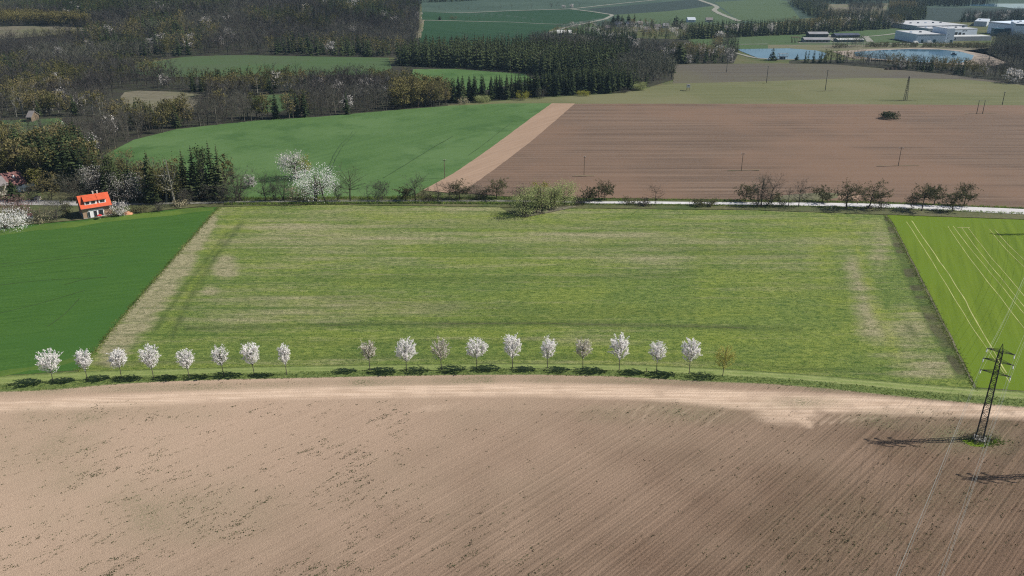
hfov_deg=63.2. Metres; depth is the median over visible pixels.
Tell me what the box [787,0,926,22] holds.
wood
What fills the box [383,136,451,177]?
wheel track
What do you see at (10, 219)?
blossoming shrub
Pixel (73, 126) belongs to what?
conifer
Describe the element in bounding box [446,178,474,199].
apple tree
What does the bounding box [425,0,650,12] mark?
farm track
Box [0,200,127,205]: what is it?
road
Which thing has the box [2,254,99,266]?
wheel track
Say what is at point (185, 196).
bare tree
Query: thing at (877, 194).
apple tree
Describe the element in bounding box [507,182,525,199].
bare tree
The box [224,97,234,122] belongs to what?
bare tree
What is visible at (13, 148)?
budding tree
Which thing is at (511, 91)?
conifer
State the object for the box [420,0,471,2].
wood
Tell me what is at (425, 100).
larch tree
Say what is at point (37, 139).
conifer
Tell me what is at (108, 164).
pine tree
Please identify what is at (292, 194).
shrub
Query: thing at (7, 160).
budding tree
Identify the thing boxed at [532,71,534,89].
conifer
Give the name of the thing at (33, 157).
budding tree
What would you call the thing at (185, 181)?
pine tree
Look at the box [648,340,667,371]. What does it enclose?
cherry tree
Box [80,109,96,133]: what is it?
bare tree
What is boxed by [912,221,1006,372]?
wheel track
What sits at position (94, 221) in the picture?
thin crop margin
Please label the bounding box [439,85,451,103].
budding tree
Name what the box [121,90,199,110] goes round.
dry grass field
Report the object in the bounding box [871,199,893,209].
shrub
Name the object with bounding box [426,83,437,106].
budding tree
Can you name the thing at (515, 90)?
conifer
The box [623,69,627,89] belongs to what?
conifer
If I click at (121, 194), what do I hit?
conifer
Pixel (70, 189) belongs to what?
bare tree
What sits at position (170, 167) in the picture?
budding tree
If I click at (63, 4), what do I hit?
hill wood
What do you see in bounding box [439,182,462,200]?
bare tree
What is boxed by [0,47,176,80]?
wood
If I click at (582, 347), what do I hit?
cherry tree
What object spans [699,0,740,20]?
farm track
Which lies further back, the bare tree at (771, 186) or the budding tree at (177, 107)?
the budding tree at (177, 107)
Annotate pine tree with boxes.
[10,125,23,148]
[13,155,38,182]
[24,127,47,146]
[45,132,57,155]
[49,162,66,189]
[58,135,71,158]
[68,142,89,164]
[97,151,119,187]
[178,151,194,199]
[187,145,202,199]
[188,143,214,198]
[203,143,218,198]
[213,146,227,197]
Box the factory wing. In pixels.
[953,35,991,40]
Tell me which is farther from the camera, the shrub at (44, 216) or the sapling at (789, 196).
the sapling at (789, 196)
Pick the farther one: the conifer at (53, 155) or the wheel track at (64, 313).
the conifer at (53, 155)
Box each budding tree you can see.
[0,81,13,96]
[0,121,16,133]
[0,144,23,173]
[0,149,23,171]
[1,137,29,171]
[3,138,29,173]
[11,79,24,94]
[20,147,56,171]
[20,148,45,185]
[21,129,44,142]
[21,142,45,183]
[21,143,55,184]
[22,95,33,110]
[22,125,46,140]
[23,93,40,110]
[32,90,51,115]
[39,92,51,115]
[40,89,54,112]
[46,93,65,115]
[47,74,56,84]
[47,118,64,129]
[48,126,57,135]
[56,91,72,114]
[57,142,76,159]
[64,137,97,162]
[72,137,101,164]
[98,99,119,122]
[112,104,125,121]
[114,159,126,179]
[118,97,131,115]
[123,107,138,127]
[126,103,141,123]
[128,158,145,179]
[133,106,145,128]
[137,100,150,115]
[140,167,166,193]
[142,111,157,128]
[143,104,154,126]
[151,101,168,121]
[152,108,170,132]
[154,98,171,122]
[156,103,171,127]
[161,158,178,183]
[166,100,184,117]
[167,105,180,122]
[170,98,184,123]
[172,92,187,108]
[175,101,195,126]
[176,98,189,121]
[211,88,226,108]
[211,153,232,182]
[215,163,231,190]
[246,92,262,118]
[252,95,268,119]
[257,75,268,94]
[260,93,272,116]
[279,92,295,118]
[282,88,297,103]
[295,89,311,108]
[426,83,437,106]
[430,82,438,105]
[431,82,443,105]
[433,83,444,100]
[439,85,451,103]
[441,87,450,100]
[446,83,452,101]
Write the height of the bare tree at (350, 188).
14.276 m
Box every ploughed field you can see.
[0,375,1023,575]
[452,104,1023,207]
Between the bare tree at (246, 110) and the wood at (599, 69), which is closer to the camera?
the bare tree at (246, 110)
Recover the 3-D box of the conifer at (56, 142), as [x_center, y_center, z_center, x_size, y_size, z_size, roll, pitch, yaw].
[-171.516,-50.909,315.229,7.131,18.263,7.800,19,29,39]
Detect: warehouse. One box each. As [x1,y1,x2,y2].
[973,18,989,26]
[987,20,1023,32]
[990,27,1010,35]
[1010,21,1023,37]
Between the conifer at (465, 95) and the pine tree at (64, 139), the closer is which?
the pine tree at (64, 139)
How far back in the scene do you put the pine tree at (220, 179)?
282.25 m
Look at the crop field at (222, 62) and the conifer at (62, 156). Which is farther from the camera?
the crop field at (222, 62)
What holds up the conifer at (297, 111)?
on the woodland floor at (119, 92)
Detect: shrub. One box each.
[0,183,7,196]
[0,192,36,213]
[0,207,31,229]
[21,184,39,199]
[21,207,45,221]
[29,208,60,224]
[59,200,72,216]
[88,183,120,199]
[104,201,127,214]
[129,205,148,211]
[151,200,167,212]
[172,199,187,208]
[243,174,256,187]
[264,181,284,200]
[283,185,296,200]
[291,186,310,201]
[417,187,433,200]
[423,191,442,200]
[458,97,469,103]
[473,95,489,102]
[538,87,548,97]
[572,196,592,205]
[621,196,638,204]
[637,197,650,206]
[691,198,706,206]
[704,197,716,207]
[748,187,766,207]
[763,188,782,206]
[778,196,787,204]
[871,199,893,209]
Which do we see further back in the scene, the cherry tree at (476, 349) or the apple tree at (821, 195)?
the apple tree at (821, 195)
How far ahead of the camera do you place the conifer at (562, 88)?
483.04 m
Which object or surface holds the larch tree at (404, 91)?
on the woodland floor at (119, 92)
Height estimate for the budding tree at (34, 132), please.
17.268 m
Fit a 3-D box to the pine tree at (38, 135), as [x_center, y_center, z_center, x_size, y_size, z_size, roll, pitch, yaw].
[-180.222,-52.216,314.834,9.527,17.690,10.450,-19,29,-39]
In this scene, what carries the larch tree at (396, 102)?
on the woodland floor at (119, 92)
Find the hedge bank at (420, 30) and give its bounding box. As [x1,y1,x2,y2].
[416,20,424,37]
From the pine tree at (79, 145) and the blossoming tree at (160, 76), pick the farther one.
the blossoming tree at (160, 76)
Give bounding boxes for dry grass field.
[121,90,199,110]
[768,45,983,50]
[776,192,837,200]
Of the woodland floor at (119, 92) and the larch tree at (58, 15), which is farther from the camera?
the larch tree at (58, 15)
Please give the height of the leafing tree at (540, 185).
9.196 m
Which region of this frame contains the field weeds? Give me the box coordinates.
[0,381,1023,575]
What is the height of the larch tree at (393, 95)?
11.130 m
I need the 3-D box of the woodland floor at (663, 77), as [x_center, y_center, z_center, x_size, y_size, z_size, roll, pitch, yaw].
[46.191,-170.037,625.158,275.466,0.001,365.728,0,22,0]
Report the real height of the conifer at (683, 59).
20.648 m
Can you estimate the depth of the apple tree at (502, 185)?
282.62 m
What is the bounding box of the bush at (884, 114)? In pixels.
[879,111,900,120]
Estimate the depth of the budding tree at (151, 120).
390.81 m
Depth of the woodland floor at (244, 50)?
711.79 m
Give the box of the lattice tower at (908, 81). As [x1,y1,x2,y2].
[903,76,909,100]
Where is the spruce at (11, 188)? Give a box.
[3,181,24,201]
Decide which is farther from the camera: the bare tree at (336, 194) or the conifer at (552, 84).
the conifer at (552, 84)
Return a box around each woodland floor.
[0,0,419,66]
[0,64,451,184]
[395,38,737,103]
[789,44,1023,84]
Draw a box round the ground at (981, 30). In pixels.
[1,4,1023,401]
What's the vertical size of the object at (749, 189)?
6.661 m
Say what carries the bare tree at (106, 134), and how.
on the woodland floor at (119, 92)
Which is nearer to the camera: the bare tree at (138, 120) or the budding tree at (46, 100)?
the bare tree at (138, 120)
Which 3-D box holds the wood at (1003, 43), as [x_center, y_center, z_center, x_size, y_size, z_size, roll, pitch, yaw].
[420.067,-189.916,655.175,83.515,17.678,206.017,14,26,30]
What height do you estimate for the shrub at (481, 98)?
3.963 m
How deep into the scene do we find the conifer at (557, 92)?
479.77 m
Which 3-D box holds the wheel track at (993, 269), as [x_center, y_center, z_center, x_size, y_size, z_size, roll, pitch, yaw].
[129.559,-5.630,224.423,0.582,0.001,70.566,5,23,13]
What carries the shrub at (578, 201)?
on the ground at (981, 30)
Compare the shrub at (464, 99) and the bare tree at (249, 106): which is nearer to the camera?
the bare tree at (249, 106)
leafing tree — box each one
[0,119,25,141]
[0,123,9,145]
[23,169,61,199]
[28,168,42,187]
[76,150,99,175]
[99,147,134,184]
[296,154,311,173]
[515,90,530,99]
[531,180,549,201]
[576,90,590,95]
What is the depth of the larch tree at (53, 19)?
763.19 m
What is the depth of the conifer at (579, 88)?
486.45 m
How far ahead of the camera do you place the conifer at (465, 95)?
461.72 m
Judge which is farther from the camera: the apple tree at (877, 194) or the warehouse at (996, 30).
the warehouse at (996, 30)
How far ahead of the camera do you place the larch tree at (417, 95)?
443.80 m
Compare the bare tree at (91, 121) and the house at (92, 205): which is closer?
the house at (92, 205)
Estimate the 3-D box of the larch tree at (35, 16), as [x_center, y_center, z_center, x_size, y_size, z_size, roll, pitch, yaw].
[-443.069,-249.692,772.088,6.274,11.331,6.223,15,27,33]
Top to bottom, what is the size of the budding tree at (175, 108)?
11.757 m
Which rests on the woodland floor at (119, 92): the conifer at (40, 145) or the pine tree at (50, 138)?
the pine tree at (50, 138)
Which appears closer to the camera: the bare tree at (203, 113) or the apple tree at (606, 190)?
the apple tree at (606, 190)
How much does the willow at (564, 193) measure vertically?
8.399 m
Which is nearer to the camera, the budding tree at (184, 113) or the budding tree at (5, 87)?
the budding tree at (184, 113)
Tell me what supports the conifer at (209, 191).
on the ground at (981, 30)
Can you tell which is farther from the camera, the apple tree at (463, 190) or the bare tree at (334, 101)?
the bare tree at (334, 101)
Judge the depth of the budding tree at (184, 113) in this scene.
396.38 m
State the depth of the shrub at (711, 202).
276.49 m
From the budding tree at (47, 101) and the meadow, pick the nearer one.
the meadow
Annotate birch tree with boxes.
[7,95,20,117]
[11,91,25,115]
[76,93,87,110]
[83,91,97,113]
[92,90,101,112]
[97,92,104,108]
[143,151,187,201]
[200,74,210,96]
[251,73,259,92]
[275,74,283,91]
[279,72,288,89]
[282,69,293,91]
[284,72,294,91]
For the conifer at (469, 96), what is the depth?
464.20 m
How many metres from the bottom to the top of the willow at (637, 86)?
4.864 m
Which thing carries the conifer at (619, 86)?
on the woodland floor at (663, 77)
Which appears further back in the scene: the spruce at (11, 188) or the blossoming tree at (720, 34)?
the blossoming tree at (720, 34)
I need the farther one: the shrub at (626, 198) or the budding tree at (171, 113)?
the budding tree at (171, 113)
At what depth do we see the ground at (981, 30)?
621.64 m
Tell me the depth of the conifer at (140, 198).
281.77 m
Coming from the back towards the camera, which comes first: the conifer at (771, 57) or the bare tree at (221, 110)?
the conifer at (771, 57)
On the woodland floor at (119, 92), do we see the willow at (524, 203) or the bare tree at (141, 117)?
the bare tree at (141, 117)
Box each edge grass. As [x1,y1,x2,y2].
[73,207,220,372]
[885,215,977,389]
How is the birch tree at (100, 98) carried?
on the woodland floor at (119, 92)
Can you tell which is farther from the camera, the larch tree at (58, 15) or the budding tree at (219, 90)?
the larch tree at (58, 15)
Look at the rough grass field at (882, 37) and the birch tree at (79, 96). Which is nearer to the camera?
the birch tree at (79, 96)
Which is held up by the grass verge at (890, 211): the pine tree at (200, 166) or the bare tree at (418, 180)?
the bare tree at (418, 180)
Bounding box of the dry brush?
[960,431,1010,445]
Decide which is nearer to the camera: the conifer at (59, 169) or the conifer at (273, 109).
the conifer at (59, 169)
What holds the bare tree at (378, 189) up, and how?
on the grass verge at (890, 211)
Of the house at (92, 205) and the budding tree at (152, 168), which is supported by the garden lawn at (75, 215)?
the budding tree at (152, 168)
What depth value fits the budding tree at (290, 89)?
422.37 m
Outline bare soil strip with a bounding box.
[426,103,574,192]
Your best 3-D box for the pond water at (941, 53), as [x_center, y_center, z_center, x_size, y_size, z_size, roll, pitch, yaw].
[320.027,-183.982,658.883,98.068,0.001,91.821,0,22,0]
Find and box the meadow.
[80,204,972,387]
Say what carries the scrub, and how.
on the ground at (981, 30)
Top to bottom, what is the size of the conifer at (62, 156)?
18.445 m
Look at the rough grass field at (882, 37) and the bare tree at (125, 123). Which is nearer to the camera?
the bare tree at (125, 123)
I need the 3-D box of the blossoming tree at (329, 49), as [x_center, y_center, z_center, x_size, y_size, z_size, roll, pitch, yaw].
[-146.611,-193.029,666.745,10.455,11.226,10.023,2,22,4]
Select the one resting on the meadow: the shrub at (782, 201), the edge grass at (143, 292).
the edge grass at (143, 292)
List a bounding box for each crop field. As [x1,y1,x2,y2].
[0,118,63,136]
[0,207,217,374]
[105,103,550,197]
[122,55,391,76]
[252,94,298,111]
[412,69,532,91]
[418,0,1023,26]
[419,20,563,45]
[422,9,609,23]
[448,78,1023,105]
[554,23,599,37]
[589,0,712,14]
[615,6,738,25]
[673,63,1019,84]
[715,0,800,22]
[718,35,805,45]
[828,3,887,19]
[886,214,1023,390]
[912,7,1023,21]
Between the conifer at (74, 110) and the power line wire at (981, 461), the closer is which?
the power line wire at (981, 461)
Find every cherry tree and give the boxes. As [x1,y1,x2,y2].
[34,347,62,381]
[74,347,92,379]
[106,348,126,377]
[137,343,160,377]
[175,348,194,377]
[211,344,230,375]
[239,342,259,374]
[276,343,289,374]
[360,340,376,367]
[394,336,417,370]
[430,336,450,369]
[465,337,487,368]
[501,332,521,367]
[539,335,558,367]
[574,338,592,358]
[608,332,629,369]
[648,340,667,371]
[680,337,702,373]
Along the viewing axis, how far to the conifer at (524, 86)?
475.13 m
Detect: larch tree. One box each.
[31,13,38,24]
[49,13,57,24]
[56,13,62,25]
[386,87,395,105]
[390,87,399,105]
[392,89,402,108]
[397,87,410,108]
[398,84,408,100]
[399,86,406,107]
[408,87,416,104]
[410,85,420,106]
[411,87,424,107]
[416,84,426,106]
[420,82,430,103]
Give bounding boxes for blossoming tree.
[74,164,120,191]
[99,115,117,133]
[101,171,148,203]
[157,74,167,86]
[274,149,309,180]
[289,162,339,200]
[323,41,334,53]
[339,95,352,109]
[715,30,724,36]
[1002,68,1023,82]
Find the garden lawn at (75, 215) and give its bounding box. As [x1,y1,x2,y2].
[0,185,211,227]
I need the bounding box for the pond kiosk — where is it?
[777,53,788,59]
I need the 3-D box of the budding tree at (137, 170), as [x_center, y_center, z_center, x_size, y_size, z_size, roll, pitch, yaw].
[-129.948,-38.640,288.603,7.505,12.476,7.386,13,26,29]
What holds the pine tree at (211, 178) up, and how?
on the ground at (981, 30)
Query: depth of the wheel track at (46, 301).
202.97 m
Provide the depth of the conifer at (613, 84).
492.25 m
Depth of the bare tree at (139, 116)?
379.87 m
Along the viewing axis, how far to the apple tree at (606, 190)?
281.53 m
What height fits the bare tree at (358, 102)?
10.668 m
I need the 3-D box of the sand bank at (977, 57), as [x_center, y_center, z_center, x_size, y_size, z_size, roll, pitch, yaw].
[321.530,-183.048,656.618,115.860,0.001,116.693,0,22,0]
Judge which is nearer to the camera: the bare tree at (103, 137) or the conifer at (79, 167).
the conifer at (79, 167)
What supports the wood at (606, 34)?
on the woodland floor at (663, 77)
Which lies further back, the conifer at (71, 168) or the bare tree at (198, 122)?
the bare tree at (198, 122)
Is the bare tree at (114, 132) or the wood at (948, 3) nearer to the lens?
the bare tree at (114, 132)
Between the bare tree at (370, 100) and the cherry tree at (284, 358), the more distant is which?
the bare tree at (370, 100)
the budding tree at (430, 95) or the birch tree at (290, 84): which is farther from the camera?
the birch tree at (290, 84)
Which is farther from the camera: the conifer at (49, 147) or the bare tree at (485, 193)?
the conifer at (49, 147)
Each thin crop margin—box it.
[0,207,213,234]
[0,351,97,375]
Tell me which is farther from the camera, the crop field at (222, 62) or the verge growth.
the crop field at (222, 62)
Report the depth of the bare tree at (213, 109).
406.19 m
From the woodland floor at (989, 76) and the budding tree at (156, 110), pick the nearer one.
the budding tree at (156, 110)
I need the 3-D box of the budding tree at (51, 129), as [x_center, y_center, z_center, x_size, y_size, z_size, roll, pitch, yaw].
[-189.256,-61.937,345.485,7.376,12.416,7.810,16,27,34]
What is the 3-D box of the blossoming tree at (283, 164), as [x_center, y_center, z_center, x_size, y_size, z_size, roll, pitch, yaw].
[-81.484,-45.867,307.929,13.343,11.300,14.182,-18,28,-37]
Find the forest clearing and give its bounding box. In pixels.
[0,26,90,38]
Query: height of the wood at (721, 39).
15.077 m
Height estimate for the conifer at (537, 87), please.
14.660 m
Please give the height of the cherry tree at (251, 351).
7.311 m
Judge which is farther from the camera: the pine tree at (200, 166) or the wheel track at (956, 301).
the pine tree at (200, 166)
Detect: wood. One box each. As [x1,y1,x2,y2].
[0,0,228,18]
[0,0,422,62]
[0,7,65,24]
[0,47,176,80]
[0,61,419,103]
[292,69,395,105]
[395,31,631,76]
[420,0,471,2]
[529,26,636,50]
[554,18,700,39]
[557,59,638,87]
[601,46,678,88]
[618,37,740,63]
[684,13,904,39]
[709,32,739,52]
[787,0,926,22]
[803,48,1023,82]
[819,0,997,6]
[847,1,884,12]
[959,7,1023,21]
[985,29,1023,65]
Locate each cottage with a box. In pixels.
[25,111,38,121]
[686,17,695,21]
[705,17,712,21]
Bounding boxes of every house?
[0,170,34,195]
[76,190,111,218]
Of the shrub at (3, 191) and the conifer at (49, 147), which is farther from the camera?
the conifer at (49, 147)
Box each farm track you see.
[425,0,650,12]
[552,9,613,31]
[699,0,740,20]
[721,47,794,59]
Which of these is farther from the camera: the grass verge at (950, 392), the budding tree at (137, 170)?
the budding tree at (137, 170)
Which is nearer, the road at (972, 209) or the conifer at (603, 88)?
the road at (972, 209)
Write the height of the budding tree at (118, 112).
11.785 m
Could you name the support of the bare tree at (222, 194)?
on the grass verge at (890, 211)
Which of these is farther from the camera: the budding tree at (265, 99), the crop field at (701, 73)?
the crop field at (701, 73)
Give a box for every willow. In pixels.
[508,184,541,217]
[524,184,556,213]
[543,185,564,208]
[546,179,579,204]
[634,82,646,90]
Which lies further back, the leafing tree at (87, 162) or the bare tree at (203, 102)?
the bare tree at (203, 102)
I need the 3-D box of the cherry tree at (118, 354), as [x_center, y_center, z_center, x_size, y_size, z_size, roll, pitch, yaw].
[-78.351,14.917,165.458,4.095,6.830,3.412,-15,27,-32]
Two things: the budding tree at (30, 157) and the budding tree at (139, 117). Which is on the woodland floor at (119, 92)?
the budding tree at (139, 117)
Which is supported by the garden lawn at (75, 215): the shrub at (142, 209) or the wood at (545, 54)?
the shrub at (142, 209)
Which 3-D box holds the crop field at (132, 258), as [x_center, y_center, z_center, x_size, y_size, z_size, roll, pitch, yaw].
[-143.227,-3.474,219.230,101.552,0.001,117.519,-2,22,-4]
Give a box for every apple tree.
[392,186,415,200]
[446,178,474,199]
[475,177,508,198]
[580,185,599,199]
[594,178,615,199]
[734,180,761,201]
[811,184,836,201]
[834,181,863,208]
[858,178,893,208]
[904,183,942,210]
[925,183,947,204]
[937,187,970,211]
[954,182,983,205]
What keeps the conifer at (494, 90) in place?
on the woodland floor at (663, 77)
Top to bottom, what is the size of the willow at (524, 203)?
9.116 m
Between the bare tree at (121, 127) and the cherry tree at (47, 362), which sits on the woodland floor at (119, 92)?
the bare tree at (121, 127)
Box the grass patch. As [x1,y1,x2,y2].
[963,435,997,446]
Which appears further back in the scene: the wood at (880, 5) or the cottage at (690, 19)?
the wood at (880, 5)
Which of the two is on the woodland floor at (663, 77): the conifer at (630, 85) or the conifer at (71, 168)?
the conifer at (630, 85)
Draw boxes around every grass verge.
[0,363,1023,406]
[204,196,1023,218]
[517,205,580,216]
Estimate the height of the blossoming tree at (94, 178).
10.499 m
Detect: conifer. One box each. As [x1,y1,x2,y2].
[25,135,35,182]
[34,133,42,147]
[35,98,42,116]
[37,138,54,189]
[40,146,56,189]
[44,135,52,159]
[50,139,62,172]
[52,130,59,147]
[54,148,69,191]
[57,135,68,161]
[60,144,71,180]
[62,145,87,190]
[68,93,78,115]
[69,141,76,184]
[70,121,81,137]
[72,147,85,182]
[75,152,93,191]
[79,144,93,188]
[82,142,90,172]
[89,147,101,188]
[90,131,101,168]
[99,163,110,193]
[108,171,119,199]
[113,164,125,195]
[123,162,133,196]
[123,167,126,192]
[130,167,141,200]
[132,172,143,200]
[162,169,170,199]
[170,104,183,128]
[173,168,178,193]
[187,166,198,198]
[189,75,196,91]
[198,75,204,91]
[202,171,213,200]
[267,73,272,93]
[270,92,279,118]
[271,95,279,118]
[286,92,295,117]
[293,92,301,116]
[300,89,309,117]
[343,92,350,114]
[451,79,457,102]
[455,79,460,101]
[458,80,464,102]
[459,76,466,101]
[465,76,472,100]
[470,76,478,100]
[479,75,486,100]
[488,79,495,100]
[493,76,498,98]
[498,77,505,98]
[503,77,510,99]
[509,77,515,97]
[513,76,517,96]
[517,74,521,92]
[518,77,523,97]
[523,77,527,97]
[528,77,534,96]
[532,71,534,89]
[533,76,542,95]
[535,73,541,96]
[541,76,546,95]
[542,71,548,94]
[546,75,553,95]
[551,74,554,94]
[553,73,561,95]
[558,73,565,94]
[561,73,565,93]
[564,73,568,94]
[565,74,573,95]
[569,72,575,94]
[575,69,580,92]
[575,74,582,93]
[581,73,588,92]
[587,69,590,90]
[588,72,597,93]
[595,70,601,92]
[599,71,606,93]
[605,71,611,92]
[611,70,616,91]
[615,70,623,90]
[620,70,624,88]
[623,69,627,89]
[627,70,633,89]
[670,42,689,63]
[671,15,679,26]
[768,48,777,60]
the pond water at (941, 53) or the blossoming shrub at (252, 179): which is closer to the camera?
the blossoming shrub at (252, 179)
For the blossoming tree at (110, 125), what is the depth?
382.47 m
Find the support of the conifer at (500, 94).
on the woodland floor at (663, 77)
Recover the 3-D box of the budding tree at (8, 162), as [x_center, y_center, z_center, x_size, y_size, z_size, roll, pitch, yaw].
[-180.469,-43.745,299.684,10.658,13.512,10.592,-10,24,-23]
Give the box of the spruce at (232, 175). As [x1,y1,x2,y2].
[229,159,235,180]
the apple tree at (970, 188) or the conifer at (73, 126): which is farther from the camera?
the conifer at (73, 126)
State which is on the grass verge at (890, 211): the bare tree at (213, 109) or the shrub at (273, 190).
the shrub at (273, 190)
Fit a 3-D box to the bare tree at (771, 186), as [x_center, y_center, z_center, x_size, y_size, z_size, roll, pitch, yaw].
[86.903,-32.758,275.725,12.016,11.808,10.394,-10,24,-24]
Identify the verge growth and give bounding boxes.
[223,195,1023,213]
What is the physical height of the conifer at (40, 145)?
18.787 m
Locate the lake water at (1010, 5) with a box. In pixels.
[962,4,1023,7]
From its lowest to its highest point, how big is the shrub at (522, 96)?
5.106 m
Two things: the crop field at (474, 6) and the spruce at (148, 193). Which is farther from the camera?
the crop field at (474, 6)
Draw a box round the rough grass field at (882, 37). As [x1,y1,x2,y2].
[688,28,932,48]
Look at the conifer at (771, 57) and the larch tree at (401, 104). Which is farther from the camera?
the conifer at (771, 57)
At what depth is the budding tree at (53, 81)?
483.10 m
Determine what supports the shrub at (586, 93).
on the ground at (981, 30)
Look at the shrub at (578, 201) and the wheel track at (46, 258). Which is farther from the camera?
the shrub at (578, 201)
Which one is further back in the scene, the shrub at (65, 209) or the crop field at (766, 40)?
the crop field at (766, 40)
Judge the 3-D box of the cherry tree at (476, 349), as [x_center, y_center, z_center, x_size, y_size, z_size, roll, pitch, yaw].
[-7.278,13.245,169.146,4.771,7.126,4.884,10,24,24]
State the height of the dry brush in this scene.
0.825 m
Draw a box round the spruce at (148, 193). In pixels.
[140,152,163,203]
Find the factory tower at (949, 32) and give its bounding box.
[932,26,954,42]
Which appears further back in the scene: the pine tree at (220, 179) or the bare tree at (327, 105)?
the bare tree at (327, 105)
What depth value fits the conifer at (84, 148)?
298.31 m
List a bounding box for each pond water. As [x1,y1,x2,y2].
[739,48,824,58]
[854,49,973,62]
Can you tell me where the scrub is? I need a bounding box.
[831,34,985,47]
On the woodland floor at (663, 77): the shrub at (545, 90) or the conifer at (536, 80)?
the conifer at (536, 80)
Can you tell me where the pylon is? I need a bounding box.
[973,344,1014,442]
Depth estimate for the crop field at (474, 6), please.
1224.45 m
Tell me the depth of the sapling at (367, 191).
281.83 m
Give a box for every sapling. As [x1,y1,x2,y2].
[361,182,372,198]
[785,187,793,206]
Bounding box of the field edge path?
[885,214,975,386]
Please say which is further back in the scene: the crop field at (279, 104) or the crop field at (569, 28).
the crop field at (569, 28)
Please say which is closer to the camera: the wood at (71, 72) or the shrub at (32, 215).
the shrub at (32, 215)
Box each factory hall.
[881,20,967,29]
[894,30,945,42]
[916,26,942,31]
[945,26,977,34]
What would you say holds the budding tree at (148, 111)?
on the woodland floor at (119, 92)
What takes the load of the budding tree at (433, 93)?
on the woodland floor at (119, 92)
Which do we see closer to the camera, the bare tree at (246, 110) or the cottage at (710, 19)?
the bare tree at (246, 110)
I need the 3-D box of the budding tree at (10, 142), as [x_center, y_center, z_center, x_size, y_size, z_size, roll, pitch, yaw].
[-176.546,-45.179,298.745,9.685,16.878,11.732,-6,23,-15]
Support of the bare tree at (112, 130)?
on the woodland floor at (119, 92)
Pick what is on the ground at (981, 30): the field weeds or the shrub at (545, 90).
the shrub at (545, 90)
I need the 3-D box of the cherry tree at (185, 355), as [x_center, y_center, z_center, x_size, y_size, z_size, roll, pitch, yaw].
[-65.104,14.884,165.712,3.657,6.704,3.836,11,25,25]
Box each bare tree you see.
[37,193,71,220]
[47,167,91,201]
[68,86,79,110]
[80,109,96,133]
[87,111,96,133]
[89,128,104,152]
[90,127,104,149]
[93,127,114,149]
[97,122,116,148]
[99,117,119,148]
[101,110,114,138]
[103,118,121,146]
[109,112,133,140]
[115,118,132,140]
[116,110,132,138]
[129,108,147,132]
[129,118,141,137]
[131,106,149,130]
[131,111,150,135]
[134,105,150,129]
[173,187,198,205]
[187,98,198,119]
[189,101,204,125]
[192,93,206,122]
[192,100,204,124]
[192,182,220,199]
[194,101,210,125]
[198,92,208,118]
[206,99,223,124]
[207,97,219,121]
[214,97,233,121]
[214,185,231,200]
[217,165,258,202]
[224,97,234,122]
[231,93,246,117]
[236,82,253,108]
[236,98,247,121]
[239,99,249,117]
[245,96,256,120]
[250,169,274,200]
[264,171,291,200]
[325,92,336,113]
[329,89,339,113]
[330,181,343,200]
[333,89,342,112]
[335,163,365,200]
[351,93,364,109]
[365,89,378,110]
[368,179,390,200]
[400,172,427,200]
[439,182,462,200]
[459,180,483,199]
[476,188,490,199]
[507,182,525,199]
[641,185,666,204]
[751,174,774,205]
[763,172,790,205]
[787,178,815,206]
[904,195,921,208]
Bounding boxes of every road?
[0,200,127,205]
[128,200,582,204]
[584,201,1023,213]
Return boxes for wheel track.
[1,290,84,312]
[2,252,95,263]
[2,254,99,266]
[2,277,106,284]
[48,298,79,325]
[326,131,352,182]
[329,131,356,182]
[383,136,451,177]
[907,223,1009,381]
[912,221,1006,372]
[949,228,1023,327]
[953,226,1022,311]
[962,228,1023,305]
[968,228,1023,295]
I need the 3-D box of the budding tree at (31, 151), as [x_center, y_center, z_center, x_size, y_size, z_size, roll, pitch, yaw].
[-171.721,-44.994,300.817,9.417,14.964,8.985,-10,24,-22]
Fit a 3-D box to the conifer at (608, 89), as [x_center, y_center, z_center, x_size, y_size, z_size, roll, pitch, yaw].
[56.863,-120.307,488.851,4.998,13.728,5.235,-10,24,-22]
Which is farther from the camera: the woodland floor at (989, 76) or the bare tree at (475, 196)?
the woodland floor at (989, 76)
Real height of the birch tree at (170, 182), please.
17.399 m
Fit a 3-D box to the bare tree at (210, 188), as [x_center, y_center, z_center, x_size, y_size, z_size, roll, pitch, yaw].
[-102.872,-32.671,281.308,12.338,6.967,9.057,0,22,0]
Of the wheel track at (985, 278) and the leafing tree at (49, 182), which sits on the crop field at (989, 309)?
the wheel track at (985, 278)
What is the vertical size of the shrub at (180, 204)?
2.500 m
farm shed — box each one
[801,37,830,41]
[806,32,828,36]
[831,33,859,37]
[833,38,863,41]
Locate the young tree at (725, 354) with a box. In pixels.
[714,345,736,375]
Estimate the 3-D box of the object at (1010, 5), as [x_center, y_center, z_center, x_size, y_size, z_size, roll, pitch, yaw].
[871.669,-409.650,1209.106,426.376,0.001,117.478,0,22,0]
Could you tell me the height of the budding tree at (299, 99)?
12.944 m
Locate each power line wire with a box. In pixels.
[896,282,1021,574]
[896,283,1021,575]
[900,282,1023,572]
[940,338,1022,570]
[942,352,1019,574]
[943,346,1023,575]
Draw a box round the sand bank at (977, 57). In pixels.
[832,48,1004,65]
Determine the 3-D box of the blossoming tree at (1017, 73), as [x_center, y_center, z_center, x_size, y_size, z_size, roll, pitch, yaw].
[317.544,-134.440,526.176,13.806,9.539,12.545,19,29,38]
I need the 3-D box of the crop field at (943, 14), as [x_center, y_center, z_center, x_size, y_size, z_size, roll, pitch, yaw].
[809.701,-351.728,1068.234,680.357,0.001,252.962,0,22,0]

